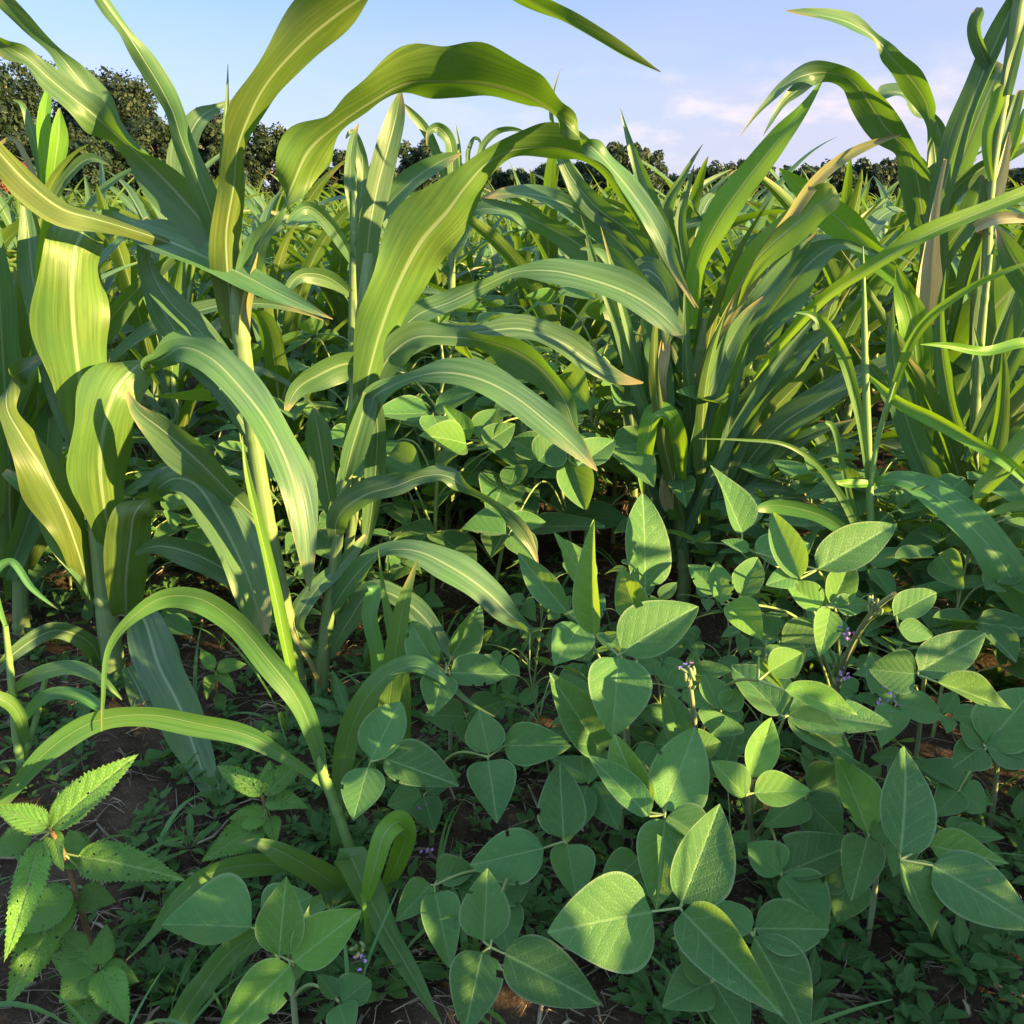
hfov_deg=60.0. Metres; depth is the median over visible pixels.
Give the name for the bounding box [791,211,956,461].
sorghum plant
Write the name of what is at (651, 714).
soybean plant
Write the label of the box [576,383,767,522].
soybean plant
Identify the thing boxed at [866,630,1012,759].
soybean plant
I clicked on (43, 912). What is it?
serrated weed
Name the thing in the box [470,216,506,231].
sorghum plant
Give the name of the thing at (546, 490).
soybean plant
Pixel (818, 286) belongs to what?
soybean plant
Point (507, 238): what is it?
sorghum plant
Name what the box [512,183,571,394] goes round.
sorghum plant
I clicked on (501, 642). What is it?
weed rosette
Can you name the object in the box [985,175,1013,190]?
tree
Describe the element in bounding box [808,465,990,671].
soybean plant
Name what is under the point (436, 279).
sorghum plant
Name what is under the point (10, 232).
sorghum plant
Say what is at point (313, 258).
sorghum plant
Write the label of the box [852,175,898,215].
sorghum plant
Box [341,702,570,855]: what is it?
soybean plant
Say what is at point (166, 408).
soybean plant
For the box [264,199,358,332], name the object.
sorghum plant
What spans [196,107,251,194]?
tree
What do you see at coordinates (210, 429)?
soybean plant
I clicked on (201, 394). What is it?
plant
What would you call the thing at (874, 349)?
sorghum plant
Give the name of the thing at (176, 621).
soybean plant
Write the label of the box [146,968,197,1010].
weed rosette
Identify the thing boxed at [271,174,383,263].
sorghum plant
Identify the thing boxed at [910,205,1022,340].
sorghum plant
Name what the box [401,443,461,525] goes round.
soybean plant
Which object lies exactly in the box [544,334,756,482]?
soybean plant
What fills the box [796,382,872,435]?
soybean plant
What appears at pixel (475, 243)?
soybean crop
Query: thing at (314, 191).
sorghum plant
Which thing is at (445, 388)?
soybean plant
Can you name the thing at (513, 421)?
soybean plant
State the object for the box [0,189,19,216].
sorghum plant
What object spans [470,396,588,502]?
soybean plant
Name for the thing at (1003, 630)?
soybean plant
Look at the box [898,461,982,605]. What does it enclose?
soybean plant
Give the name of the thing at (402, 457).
soybean plant
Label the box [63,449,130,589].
soybean plant
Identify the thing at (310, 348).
soybean plant
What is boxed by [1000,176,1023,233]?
sorghum plant
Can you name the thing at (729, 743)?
soybean plant
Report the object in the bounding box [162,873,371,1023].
soybean plant
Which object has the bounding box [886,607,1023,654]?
soybean plant
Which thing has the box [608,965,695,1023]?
weed rosette
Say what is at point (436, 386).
soybean plant
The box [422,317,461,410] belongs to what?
soybean plant
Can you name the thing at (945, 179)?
sorghum plant
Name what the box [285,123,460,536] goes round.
sorghum plant
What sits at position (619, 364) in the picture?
soybean plant
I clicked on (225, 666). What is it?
weed seedling
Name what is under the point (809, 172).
tree
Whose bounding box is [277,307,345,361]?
soybean plant
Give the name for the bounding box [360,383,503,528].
soybean plant
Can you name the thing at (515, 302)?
soybean plant
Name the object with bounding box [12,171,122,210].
sorghum plant
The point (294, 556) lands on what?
soybean plant
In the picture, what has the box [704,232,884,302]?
sorghum plant
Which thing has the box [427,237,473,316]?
sorghum plant
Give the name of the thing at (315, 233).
sorghum plant
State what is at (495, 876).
soybean plant
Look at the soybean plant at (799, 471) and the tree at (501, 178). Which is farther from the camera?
the tree at (501, 178)
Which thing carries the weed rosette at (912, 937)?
on the ground at (508, 1005)
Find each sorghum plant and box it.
[0,0,695,695]
[0,91,108,229]
[0,144,211,446]
[0,150,105,284]
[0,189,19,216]
[0,202,332,813]
[0,203,134,474]
[0,211,177,634]
[3,189,95,200]
[5,156,252,297]
[7,194,19,255]
[7,207,14,249]
[8,255,144,470]
[9,201,298,419]
[9,254,316,512]
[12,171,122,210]
[48,216,323,605]
[64,188,115,280]
[68,184,83,208]
[70,153,269,507]
[74,170,293,423]
[95,177,210,386]
[101,169,349,481]
[104,260,126,348]
[106,190,148,208]
[106,193,158,252]
[106,195,131,212]
[109,238,381,389]
[113,248,145,341]
[117,185,149,211]
[149,191,282,390]
[195,160,344,359]
[209,218,405,543]
[219,206,484,438]
[225,222,484,434]
[231,211,490,349]
[242,222,348,302]
[243,171,267,224]
[243,184,284,234]
[243,184,345,340]
[244,187,282,261]
[251,192,299,212]
[256,201,319,244]
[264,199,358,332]
[265,217,429,390]
[267,199,502,362]
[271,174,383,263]
[272,217,348,338]
[277,182,545,394]
[284,93,698,699]
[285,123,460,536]
[302,181,337,239]
[306,193,334,227]
[311,163,370,223]
[319,199,345,212]
[322,217,536,314]
[330,186,339,212]
[336,184,497,287]
[336,214,516,358]
[382,215,535,287]
[404,104,529,502]
[427,188,765,524]
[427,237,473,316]
[461,159,731,293]
[469,192,490,262]
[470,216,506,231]
[471,192,621,301]
[472,216,572,300]
[474,215,574,313]
[479,184,500,267]
[480,68,965,602]
[486,189,915,516]
[497,197,569,299]
[508,160,542,256]
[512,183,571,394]
[532,169,840,333]
[539,158,606,437]
[546,138,886,399]
[558,186,612,255]
[559,172,663,203]
[581,211,739,479]
[594,233,893,440]
[617,191,791,272]
[618,181,851,355]
[674,181,876,391]
[686,156,714,247]
[694,223,1023,485]
[703,151,1020,466]
[704,222,887,391]
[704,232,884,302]
[711,187,1013,392]
[723,162,765,209]
[734,159,904,495]
[739,167,1023,420]
[740,0,1023,559]
[745,196,915,395]
[752,186,1023,638]
[761,168,894,210]
[770,169,960,421]
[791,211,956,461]
[841,242,1023,606]
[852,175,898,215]
[853,176,905,390]
[860,183,869,212]
[868,236,1023,463]
[868,319,1014,431]
[869,158,985,420]
[883,223,1023,391]
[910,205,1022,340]
[998,207,1023,236]
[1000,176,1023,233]
[1000,192,1023,384]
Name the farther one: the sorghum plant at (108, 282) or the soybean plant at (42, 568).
the sorghum plant at (108, 282)
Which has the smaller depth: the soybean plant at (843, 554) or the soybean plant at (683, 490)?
the soybean plant at (843, 554)
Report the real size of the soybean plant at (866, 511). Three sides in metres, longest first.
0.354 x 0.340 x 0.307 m
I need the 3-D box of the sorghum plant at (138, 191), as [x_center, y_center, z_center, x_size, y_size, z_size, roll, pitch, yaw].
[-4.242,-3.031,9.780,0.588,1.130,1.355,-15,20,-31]
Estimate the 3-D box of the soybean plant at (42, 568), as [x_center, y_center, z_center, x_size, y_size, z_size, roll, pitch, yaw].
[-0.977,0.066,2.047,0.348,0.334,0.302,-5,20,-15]
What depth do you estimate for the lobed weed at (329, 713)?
1.58 m
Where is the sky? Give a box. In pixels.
[0,0,1023,187]
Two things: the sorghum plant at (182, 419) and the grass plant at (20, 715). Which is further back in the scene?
the sorghum plant at (182, 419)
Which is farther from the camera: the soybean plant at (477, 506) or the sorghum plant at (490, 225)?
the sorghum plant at (490, 225)
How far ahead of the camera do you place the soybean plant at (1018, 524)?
1.61 m
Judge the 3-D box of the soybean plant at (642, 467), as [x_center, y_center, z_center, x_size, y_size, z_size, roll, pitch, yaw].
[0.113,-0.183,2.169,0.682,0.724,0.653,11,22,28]
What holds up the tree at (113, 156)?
on the ground at (508, 1005)
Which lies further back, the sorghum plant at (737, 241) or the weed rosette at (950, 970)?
the sorghum plant at (737, 241)
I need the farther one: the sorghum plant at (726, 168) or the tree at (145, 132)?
the tree at (145, 132)
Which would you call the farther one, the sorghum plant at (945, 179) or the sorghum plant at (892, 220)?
the sorghum plant at (892, 220)
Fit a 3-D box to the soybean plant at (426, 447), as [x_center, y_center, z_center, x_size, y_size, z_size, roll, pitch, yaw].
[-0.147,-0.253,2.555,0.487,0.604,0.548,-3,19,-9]
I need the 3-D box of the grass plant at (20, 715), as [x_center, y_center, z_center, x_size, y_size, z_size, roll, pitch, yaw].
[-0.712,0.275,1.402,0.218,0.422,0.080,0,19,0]
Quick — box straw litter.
[0,490,1023,1023]
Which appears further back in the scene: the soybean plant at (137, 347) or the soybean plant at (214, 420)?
the soybean plant at (137, 347)
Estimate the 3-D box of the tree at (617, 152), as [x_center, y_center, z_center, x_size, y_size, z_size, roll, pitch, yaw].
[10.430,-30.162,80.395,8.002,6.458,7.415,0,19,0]
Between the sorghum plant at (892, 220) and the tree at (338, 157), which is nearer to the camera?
the sorghum plant at (892, 220)
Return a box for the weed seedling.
[199,649,246,709]
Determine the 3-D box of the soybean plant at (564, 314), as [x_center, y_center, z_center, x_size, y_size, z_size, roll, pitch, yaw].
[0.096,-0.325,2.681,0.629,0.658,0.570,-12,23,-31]
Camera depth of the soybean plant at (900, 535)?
2.19 m
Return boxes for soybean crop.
[112,214,1020,298]
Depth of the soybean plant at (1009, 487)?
1.59 m
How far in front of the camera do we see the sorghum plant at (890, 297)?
3.45 m
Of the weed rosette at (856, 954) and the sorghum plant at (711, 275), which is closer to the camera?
the weed rosette at (856, 954)
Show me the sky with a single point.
(718, 61)
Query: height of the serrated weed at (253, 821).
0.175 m
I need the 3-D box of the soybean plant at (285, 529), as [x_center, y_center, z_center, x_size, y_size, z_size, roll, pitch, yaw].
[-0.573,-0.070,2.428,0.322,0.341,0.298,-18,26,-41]
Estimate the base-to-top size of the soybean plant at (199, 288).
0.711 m
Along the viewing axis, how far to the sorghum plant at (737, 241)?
3.04 m
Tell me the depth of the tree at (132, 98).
57.44 m
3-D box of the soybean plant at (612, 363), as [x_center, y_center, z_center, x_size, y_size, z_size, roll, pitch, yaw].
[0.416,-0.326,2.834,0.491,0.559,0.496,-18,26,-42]
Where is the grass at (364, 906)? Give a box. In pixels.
[0,436,1023,1023]
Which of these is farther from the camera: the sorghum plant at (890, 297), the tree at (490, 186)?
the tree at (490, 186)
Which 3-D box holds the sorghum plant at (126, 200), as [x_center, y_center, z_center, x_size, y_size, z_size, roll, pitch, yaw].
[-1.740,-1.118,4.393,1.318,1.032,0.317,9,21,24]
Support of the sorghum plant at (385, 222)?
on the ground at (508, 1005)
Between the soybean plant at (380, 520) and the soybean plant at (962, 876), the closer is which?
the soybean plant at (962, 876)
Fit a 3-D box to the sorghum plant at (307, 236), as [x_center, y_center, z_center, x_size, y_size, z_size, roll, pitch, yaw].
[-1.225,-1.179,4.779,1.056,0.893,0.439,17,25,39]
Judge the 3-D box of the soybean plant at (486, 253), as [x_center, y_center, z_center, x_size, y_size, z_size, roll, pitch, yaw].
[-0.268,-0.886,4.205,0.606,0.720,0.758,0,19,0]
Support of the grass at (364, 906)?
on the ground at (508, 1005)
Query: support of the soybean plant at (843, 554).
on the ground at (508, 1005)
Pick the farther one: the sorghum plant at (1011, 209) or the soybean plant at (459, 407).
the sorghum plant at (1011, 209)
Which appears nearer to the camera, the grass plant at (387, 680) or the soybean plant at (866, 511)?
the grass plant at (387, 680)
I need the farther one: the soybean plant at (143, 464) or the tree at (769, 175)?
the tree at (769, 175)
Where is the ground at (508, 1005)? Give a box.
[0,237,1023,1023]
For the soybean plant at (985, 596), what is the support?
on the ground at (508, 1005)
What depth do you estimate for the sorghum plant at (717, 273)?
3.25 m
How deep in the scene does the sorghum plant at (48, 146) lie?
2.67 m
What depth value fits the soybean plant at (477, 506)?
2.46 m
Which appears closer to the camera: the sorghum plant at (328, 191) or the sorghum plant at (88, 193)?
the sorghum plant at (88, 193)
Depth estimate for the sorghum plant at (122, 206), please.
10.71 m
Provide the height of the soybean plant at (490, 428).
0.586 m
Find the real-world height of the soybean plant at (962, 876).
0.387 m
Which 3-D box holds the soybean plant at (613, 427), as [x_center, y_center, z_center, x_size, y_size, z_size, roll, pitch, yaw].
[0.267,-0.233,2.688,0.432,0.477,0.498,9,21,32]
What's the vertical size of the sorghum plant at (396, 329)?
1.096 m
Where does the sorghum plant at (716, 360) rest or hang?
on the ground at (508, 1005)
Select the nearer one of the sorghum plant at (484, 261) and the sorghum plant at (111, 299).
the sorghum plant at (111, 299)
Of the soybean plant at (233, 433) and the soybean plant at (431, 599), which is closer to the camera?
the soybean plant at (431, 599)
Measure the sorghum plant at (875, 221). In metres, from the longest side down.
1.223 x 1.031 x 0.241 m
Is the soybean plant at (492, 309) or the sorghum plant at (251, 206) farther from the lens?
the sorghum plant at (251, 206)
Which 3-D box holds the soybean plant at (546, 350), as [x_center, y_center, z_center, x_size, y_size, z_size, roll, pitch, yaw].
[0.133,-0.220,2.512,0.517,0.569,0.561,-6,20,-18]
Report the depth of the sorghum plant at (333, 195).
7.47 m
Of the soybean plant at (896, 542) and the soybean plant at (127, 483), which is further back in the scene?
the soybean plant at (127, 483)
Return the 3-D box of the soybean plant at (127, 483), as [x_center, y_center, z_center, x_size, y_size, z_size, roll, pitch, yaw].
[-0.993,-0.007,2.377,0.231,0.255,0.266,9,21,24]
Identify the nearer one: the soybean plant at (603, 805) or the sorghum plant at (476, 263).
the soybean plant at (603, 805)
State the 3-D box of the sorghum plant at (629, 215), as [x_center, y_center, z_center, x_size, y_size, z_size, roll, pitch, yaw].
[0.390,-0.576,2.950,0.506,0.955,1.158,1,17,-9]
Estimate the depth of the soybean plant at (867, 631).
1.53 m
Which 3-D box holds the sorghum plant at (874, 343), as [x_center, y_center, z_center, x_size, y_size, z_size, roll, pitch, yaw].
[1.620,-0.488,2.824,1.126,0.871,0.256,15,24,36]
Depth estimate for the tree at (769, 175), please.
92.08 m
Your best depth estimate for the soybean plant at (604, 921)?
0.82 m
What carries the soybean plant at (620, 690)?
on the ground at (508, 1005)
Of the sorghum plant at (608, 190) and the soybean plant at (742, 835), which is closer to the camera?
the soybean plant at (742, 835)
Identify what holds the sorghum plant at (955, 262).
on the ground at (508, 1005)
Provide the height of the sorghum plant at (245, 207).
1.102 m
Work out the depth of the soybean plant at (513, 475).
1.98 m
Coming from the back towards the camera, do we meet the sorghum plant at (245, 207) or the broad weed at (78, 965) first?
the sorghum plant at (245, 207)
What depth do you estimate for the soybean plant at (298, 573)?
1.85 m
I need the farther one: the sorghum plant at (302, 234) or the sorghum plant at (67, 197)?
the sorghum plant at (67, 197)
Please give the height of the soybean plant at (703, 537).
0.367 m
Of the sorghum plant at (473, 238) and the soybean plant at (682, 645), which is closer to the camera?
the soybean plant at (682, 645)
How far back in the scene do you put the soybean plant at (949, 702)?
1.37 m
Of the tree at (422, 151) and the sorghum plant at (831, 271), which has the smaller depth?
the sorghum plant at (831, 271)
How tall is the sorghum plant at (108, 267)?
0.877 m
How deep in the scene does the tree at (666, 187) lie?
92.29 m
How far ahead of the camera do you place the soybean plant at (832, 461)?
2.00 m
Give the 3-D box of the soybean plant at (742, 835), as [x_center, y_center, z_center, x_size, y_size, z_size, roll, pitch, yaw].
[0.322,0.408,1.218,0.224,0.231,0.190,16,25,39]
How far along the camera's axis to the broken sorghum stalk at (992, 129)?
1.58 m
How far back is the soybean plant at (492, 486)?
1.96 m
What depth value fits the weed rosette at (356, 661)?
1.80 m
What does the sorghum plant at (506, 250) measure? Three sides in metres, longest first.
1.135 x 0.957 x 0.224 m
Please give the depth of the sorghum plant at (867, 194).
9.16 m
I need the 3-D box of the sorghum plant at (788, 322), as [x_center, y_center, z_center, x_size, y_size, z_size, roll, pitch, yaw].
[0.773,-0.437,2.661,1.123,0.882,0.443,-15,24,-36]
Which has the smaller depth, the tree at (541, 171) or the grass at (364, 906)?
the grass at (364, 906)
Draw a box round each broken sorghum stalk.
[961,90,1023,567]
[967,0,1023,601]
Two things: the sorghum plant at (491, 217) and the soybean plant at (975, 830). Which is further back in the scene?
the sorghum plant at (491, 217)
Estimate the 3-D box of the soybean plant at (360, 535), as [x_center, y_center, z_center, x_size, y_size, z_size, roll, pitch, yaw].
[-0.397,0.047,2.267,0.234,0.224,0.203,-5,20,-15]
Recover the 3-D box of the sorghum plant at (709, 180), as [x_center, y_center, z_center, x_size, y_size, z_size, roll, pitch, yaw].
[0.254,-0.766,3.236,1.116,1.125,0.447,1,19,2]
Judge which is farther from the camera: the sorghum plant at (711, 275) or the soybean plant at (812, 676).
the sorghum plant at (711, 275)
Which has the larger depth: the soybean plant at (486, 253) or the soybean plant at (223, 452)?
the soybean plant at (486, 253)
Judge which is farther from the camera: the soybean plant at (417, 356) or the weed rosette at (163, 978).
the soybean plant at (417, 356)
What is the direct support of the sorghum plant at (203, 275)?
on the ground at (508, 1005)
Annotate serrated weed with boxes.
[0,754,184,1007]
[201,760,307,861]
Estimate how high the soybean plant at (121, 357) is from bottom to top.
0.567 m
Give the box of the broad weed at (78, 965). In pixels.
[51,924,138,1023]
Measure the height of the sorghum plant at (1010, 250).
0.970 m
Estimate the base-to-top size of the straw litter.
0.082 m
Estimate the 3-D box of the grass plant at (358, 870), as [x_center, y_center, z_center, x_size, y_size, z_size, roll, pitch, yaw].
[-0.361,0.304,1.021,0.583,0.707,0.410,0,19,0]
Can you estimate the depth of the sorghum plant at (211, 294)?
3.24 m
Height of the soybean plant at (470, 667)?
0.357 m
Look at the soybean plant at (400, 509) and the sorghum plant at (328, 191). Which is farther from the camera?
the sorghum plant at (328, 191)
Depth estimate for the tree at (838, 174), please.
95.81 m
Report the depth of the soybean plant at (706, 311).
2.47 m
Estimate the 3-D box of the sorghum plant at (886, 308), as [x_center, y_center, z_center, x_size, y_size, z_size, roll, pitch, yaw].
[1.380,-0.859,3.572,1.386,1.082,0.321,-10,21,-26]
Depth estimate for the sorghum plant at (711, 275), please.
3.58 m
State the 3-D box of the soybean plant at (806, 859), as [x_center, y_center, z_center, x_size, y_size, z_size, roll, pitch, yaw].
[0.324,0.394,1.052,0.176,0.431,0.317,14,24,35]
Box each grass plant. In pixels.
[0,436,441,1023]
[0,558,121,765]
[332,549,494,818]
[706,246,1023,690]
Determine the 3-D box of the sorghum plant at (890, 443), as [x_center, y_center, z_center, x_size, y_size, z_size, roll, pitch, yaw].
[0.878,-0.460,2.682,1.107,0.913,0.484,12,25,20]
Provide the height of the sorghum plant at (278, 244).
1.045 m
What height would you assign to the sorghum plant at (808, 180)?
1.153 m
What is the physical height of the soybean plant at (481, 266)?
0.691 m
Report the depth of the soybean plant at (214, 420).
2.86 m
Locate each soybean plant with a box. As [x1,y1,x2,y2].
[28,475,156,583]
[60,490,214,634]
[61,437,192,533]
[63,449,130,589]
[107,322,150,391]
[107,349,128,359]
[112,267,201,401]
[124,466,166,519]
[126,418,231,538]
[132,399,196,487]
[133,367,229,436]
[133,404,174,464]
[149,266,299,431]
[150,414,279,502]
[150,433,214,513]
[152,424,330,558]
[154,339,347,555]
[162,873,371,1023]
[202,418,238,452]
[216,430,248,460]
[234,451,291,569]
[254,494,300,565]
[259,329,418,476]
[262,549,321,644]
[274,427,337,540]
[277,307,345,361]
[279,404,444,577]
[281,281,428,442]
[282,316,477,458]
[293,344,419,437]
[296,245,302,348]
[300,293,604,592]
[329,352,465,529]
[334,345,524,529]
[334,529,443,619]
[337,496,387,553]
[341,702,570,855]
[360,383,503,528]
[375,484,439,571]
[383,371,626,581]
[385,317,480,519]
[396,763,600,1023]
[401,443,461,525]
[402,288,704,547]
[405,606,510,753]
[411,345,485,457]
[412,311,534,495]
[419,405,615,559]
[421,454,493,528]
[422,256,523,456]
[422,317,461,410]
[445,559,599,685]
[448,339,625,485]
[450,299,639,573]
[451,307,588,470]
[456,405,519,469]
[461,261,515,308]
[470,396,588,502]
[473,247,506,295]
[474,283,603,511]
[476,264,518,306]
[476,296,504,322]
[485,620,630,775]
[518,493,698,747]
[534,331,606,400]
[538,356,638,544]
[540,418,615,502]
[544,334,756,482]
[548,804,828,1023]
[549,631,709,843]
[549,673,708,908]
[559,559,678,682]
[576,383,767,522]
[577,359,624,464]
[588,305,722,382]
[595,632,730,771]
[596,344,692,487]
[614,385,791,593]
[662,647,858,758]
[666,487,831,656]
[667,587,770,677]
[681,281,741,394]
[688,465,936,756]
[688,495,819,604]
[696,612,836,759]
[708,745,834,847]
[710,463,851,558]
[711,664,892,927]
[723,458,789,571]
[726,445,858,598]
[726,459,943,617]
[728,571,904,684]
[738,438,920,596]
[760,565,892,684]
[764,467,978,676]
[782,399,853,505]
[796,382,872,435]
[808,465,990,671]
[813,636,973,787]
[815,282,821,291]
[816,469,961,551]
[819,746,1023,945]
[822,272,912,418]
[823,471,1023,658]
[829,733,1003,876]
[848,485,1023,736]
[859,267,911,330]
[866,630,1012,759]
[867,286,895,356]
[871,417,907,490]
[878,457,907,543]
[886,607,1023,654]
[889,519,1023,646]
[893,463,1023,540]
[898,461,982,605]
[915,688,1023,828]
[940,515,1023,610]
[948,536,1023,605]
[980,503,1001,607]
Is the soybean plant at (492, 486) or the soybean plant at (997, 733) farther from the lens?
the soybean plant at (492, 486)
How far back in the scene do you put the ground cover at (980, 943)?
1.23 m
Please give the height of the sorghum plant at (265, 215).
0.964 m
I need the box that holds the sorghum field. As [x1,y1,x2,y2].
[3,180,1020,239]
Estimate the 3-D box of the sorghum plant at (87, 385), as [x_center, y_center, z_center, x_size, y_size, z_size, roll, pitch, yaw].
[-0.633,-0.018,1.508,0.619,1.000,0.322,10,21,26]
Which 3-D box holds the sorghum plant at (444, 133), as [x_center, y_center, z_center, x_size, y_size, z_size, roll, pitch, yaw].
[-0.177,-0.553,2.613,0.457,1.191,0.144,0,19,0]
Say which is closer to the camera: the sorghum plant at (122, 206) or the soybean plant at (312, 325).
the soybean plant at (312, 325)
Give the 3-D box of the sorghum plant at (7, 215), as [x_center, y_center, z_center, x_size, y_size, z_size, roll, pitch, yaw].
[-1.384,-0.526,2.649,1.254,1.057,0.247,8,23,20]
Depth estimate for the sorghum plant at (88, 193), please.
3.00 m
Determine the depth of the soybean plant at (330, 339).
2.55 m
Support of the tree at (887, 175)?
on the ground at (508, 1005)
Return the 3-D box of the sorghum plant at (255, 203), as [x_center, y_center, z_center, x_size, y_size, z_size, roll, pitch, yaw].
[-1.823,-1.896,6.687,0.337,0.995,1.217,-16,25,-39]
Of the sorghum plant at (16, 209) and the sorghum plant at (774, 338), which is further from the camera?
the sorghum plant at (16, 209)
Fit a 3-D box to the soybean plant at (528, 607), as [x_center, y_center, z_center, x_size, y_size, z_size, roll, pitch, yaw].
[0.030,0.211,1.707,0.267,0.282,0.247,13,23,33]
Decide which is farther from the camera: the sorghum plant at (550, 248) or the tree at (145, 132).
the tree at (145, 132)
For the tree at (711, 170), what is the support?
on the ground at (508, 1005)
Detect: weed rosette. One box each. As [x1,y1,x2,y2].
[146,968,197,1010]
[156,812,218,861]
[341,642,370,678]
[350,966,407,1003]
[481,623,533,659]
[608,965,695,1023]
[818,932,886,991]
[899,918,943,971]
[943,947,1005,988]
[988,928,1023,953]
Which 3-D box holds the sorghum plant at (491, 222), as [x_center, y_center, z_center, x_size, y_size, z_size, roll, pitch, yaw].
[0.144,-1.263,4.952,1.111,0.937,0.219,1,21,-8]
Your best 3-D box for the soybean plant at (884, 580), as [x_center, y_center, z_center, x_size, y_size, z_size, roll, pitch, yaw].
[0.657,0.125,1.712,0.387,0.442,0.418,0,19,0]
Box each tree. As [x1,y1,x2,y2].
[0,48,75,162]
[0,95,24,152]
[0,122,117,199]
[0,162,26,202]
[51,67,109,136]
[61,135,161,202]
[78,65,159,156]
[122,114,211,195]
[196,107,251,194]
[244,121,313,204]
[305,165,341,201]
[318,148,356,202]
[393,138,446,191]
[446,163,493,195]
[487,167,539,201]
[532,163,568,193]
[558,160,605,194]
[584,141,668,200]
[656,173,678,191]
[659,174,712,198]
[688,160,768,198]
[720,159,777,203]
[779,163,831,205]
[820,158,876,202]
[855,156,899,201]
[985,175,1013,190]
[1007,167,1023,186]
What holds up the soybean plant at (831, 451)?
on the ground at (508, 1005)
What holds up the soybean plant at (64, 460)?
on the ground at (508, 1005)
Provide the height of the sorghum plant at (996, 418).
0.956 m
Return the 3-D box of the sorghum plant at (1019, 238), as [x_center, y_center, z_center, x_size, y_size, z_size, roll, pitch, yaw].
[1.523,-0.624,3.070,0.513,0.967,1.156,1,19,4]
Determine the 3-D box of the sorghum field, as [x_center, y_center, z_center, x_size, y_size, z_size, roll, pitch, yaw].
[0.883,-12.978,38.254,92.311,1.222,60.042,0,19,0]
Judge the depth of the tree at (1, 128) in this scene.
55.03 m
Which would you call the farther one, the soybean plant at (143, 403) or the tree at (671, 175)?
the tree at (671, 175)
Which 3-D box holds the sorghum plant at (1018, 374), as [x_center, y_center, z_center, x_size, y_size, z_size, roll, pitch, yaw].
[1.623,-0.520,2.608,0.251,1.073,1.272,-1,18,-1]
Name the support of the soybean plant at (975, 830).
on the ground at (508, 1005)
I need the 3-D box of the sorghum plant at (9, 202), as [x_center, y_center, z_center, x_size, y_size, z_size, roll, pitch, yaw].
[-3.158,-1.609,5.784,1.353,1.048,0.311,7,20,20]
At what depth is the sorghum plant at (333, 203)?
8.26 m
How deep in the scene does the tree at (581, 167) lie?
80.90 m
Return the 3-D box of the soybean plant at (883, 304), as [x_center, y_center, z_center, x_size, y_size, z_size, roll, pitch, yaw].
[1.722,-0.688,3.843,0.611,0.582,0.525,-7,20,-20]
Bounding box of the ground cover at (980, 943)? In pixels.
[0,425,1023,1023]
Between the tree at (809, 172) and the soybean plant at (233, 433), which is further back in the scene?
the tree at (809, 172)
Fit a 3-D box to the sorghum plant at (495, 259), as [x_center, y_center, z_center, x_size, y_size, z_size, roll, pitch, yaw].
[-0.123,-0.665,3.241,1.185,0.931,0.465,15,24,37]
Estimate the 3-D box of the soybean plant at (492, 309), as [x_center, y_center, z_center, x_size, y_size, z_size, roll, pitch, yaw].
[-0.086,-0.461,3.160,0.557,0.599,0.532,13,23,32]
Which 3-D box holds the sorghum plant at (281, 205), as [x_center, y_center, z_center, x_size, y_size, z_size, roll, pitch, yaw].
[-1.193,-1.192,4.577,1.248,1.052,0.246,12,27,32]
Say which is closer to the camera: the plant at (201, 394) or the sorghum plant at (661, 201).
the plant at (201, 394)
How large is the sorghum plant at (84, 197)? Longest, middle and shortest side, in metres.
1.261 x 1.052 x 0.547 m
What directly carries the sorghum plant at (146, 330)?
on the ground at (508, 1005)
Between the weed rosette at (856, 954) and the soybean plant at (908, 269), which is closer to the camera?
the weed rosette at (856, 954)
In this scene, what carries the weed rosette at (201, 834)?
on the ground at (508, 1005)
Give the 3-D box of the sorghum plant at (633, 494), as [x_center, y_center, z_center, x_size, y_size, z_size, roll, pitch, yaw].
[0.360,-0.460,2.478,1.349,1.045,0.541,12,23,32]
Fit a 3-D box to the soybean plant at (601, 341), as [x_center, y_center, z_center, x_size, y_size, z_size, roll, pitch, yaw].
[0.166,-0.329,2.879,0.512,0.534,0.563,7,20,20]
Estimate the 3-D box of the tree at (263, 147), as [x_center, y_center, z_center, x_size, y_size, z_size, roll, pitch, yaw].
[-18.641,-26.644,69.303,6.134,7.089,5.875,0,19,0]
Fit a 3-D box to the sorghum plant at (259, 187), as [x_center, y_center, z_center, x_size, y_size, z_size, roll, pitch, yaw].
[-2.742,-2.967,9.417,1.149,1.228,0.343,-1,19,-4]
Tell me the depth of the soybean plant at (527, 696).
1.40 m
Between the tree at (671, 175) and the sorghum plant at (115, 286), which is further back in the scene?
the tree at (671, 175)
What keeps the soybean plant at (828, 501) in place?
on the ground at (508, 1005)
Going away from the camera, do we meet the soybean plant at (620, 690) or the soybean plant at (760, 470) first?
the soybean plant at (620, 690)
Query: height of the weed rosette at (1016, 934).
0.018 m
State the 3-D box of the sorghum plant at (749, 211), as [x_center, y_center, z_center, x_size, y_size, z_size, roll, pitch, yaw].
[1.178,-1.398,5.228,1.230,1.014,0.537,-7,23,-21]
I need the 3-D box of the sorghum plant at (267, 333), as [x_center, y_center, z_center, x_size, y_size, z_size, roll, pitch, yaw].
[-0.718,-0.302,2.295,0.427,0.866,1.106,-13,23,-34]
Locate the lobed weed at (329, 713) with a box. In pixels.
[268,670,350,729]
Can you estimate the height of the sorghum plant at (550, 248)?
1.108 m
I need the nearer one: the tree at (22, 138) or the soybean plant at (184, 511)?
the soybean plant at (184, 511)

